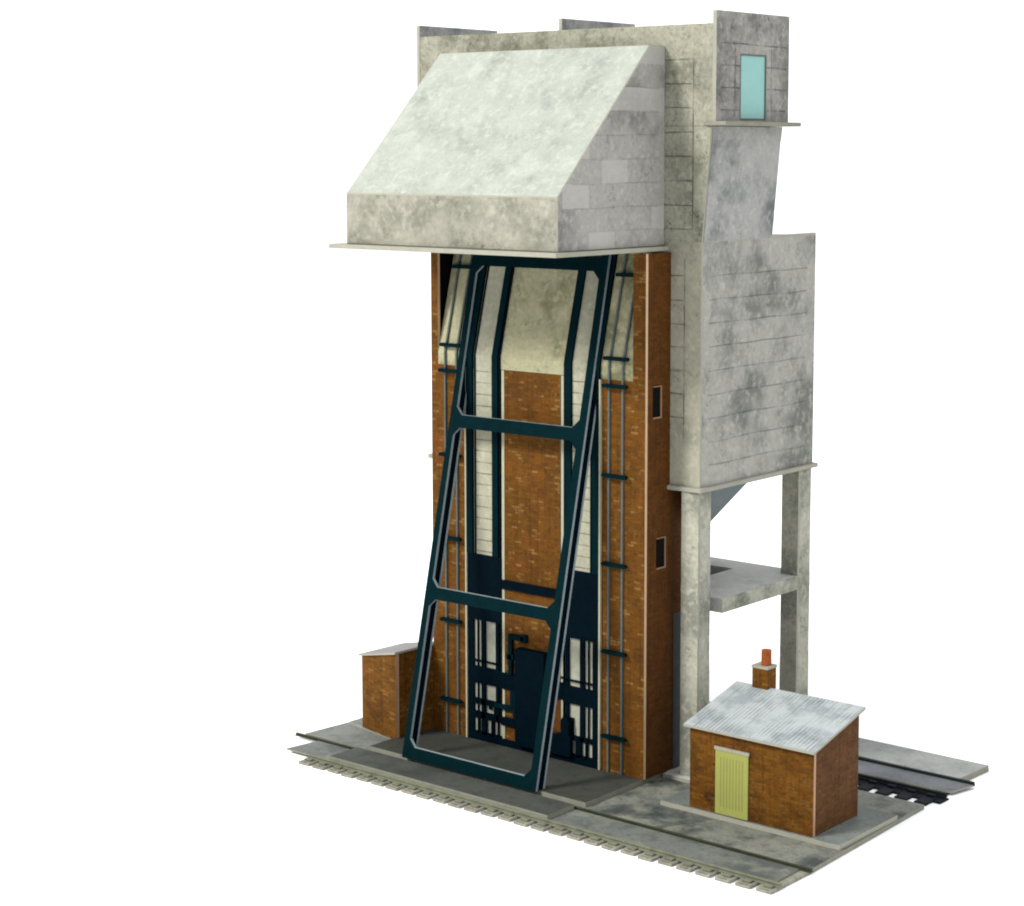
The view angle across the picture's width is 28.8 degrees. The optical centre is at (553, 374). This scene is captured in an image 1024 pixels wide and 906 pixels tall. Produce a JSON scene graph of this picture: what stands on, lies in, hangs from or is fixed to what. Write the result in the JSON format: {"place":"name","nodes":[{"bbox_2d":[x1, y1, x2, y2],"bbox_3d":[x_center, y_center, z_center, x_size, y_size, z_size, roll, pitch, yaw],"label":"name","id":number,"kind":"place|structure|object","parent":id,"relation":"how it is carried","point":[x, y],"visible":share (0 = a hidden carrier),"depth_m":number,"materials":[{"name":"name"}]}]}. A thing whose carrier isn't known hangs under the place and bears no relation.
{"place":"outdoors","nodes":[
{"label":"outdoors","id":0,"kind":"place"},
{"bbox_2d":[306,718,659,807],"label":"pavement","id":1,"kind":"structure","parent":0,"point":[348,733],"depth_m":0.71,"materials":[{"name":"grey concrete"}]},
{"bbox_2d":[350,718,391,738],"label":"pavement","id":2,"kind":"structure","parent":1,"relation":"on","point":[358,722],"depth_m":0.72,"materials":[{"name":"grey concrete"}]},
{"bbox_2d":[358,642,433,738],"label":"brick shed","id":3,"kind":"structure","parent":2,"relation":"on","point":[387,675],"depth_m":0.70,"materials":[{"name":"brick"}]},
{"bbox_2d":[369,728,664,806],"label":"pavement","id":4,"kind":"structure","parent":1,"relation":"on","point":[576,784],"depth_m":0.67,"materials":[{"name":"grey concrete"}]},
{"bbox_2d":[329,10,817,791],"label":"coaling tower","id":5,"kind":"structure","parent":4,"relation":"on","point":[621,320],"depth_m":0.66,"materials":[{"name":"concrete"}]},
{"bbox_2d":[653,385,661,418],"bbox_3d":[0.033,0.009,0.645,0.001,0.011,0.004,5,8,39],"label":"slit window","id":6,"kind":"structure","parent":5,"relation":"in","point":[657,390],"depth_m":0.65,"materials":[{"name":"black glass"}]},
{"bbox_2d":[656,536,665,569],"bbox_3d":[0.035,0.058,0.653,0.001,0.010,0.005,5,8,39],"label":"slit window","id":7,"kind":"structure","parent":5,"relation":"in","point":[661,541],"depth_m":0.65,"materials":[{"name":"black glass"}]},
{"bbox_2d":[740,54,766,120],"bbox_3d":[0.064,-0.093,0.645,0.001,0.021,0.015,5,8,39],"label":"window","id":8,"kind":"structure","parent":5,"relation":"in","point":[753,67],"depth_m":0.65,"materials":[{"name":"teal glass"}]},
{"bbox_2d":[0,203,1023,905],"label":"ground","id":9,"kind":"structure","parent":0,"point":[216,521],"depth_m":1.03,"materials":[{"name":"white paper"}]},
{"bbox_2d":[295,732,812,894],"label":"railway track","id":10,"kind":"structure","parent":9,"relation":"on","point":[709,870],"depth_m":0.61,"materials":[{"name":"grey concrete"}]},
{"bbox_2d":[586,777,923,873],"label":"yard","id":11,"kind":"structure","parent":9,"relation":"on","point":[641,804],"depth_m":0.62,"materials":[{"name":"grey concrete"}]},
{"bbox_2d":[858,760,972,792],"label":"pavement","id":12,"kind":"structure","parent":9,"relation":"on","point":[907,777],"depth_m":0.66,"materials":[{"name":"grey concrete"}]},
{"bbox_2d":[858,756,975,805],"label":"railway track","id":13,"kind":"structure","parent":9,"relation":"on","point":[906,792],"depth_m":0.65,"materials":[{"name":"black metal"}]},
{"bbox_2d":[0,0,1023,218],"label":"sky","id":14,"kind":"structure","parent":0,"point":[915,108],"materials":[{"name":"white"}]},
{"bbox_2d":[286,741,798,881],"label":"pavement","id":15,"kind":"structure","parent":0,"point":[747,864],"depth_m":0.60,"materials":[{"name":"grey concrete"}]},
{"bbox_2d":[329,747,573,818],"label":"pavement","id":16,"kind":"structure","parent":15,"relation":"on","point":[487,792],"depth_m":0.65,"materials":[{"name":"grey concrete"}]},
{"bbox_2d":[663,701,710,783],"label":"pavement","id":17,"kind":"structure","parent":0,"point":[673,773],"depth_m":0.66,"materials":[{"name":"concrete"}]},
{"bbox_2d":[660,788,897,850],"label":"pavement","id":18,"kind":"structure","parent":0,"point":[864,822],"depth_m":0.61,"materials":[{"name":"grey concrete"}]},
{"bbox_2d":[683,648,865,836],"bbox_3d":[0.070,0.113,0.623,0.048,0.046,0.033,5,8,39],"label":"brick hut","id":19,"kind":"object","parent":18,"relation":"on","point":[764,751],"visible":1,"depth_m":0.61,"materials":[{"name":"brick"}]},
{"bbox_2d":[714,745,749,820],"bbox_3d":[0.055,0.126,0.617,0.013,0.021,0.001,5,8,39],"label":"door","id":20,"kind":"structure","parent":19,"relation":"in","point":[731,765],"depth_m":0.62,"materials":[{"name":"yellow wood"}]},
{"bbox_2d":[858,738,988,779],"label":"pavement","id":21,"kind":"structure","parent":0,"point":[924,761],"depth_m":0.68,"materials":[{"name":"grey concrete"}]}
]}

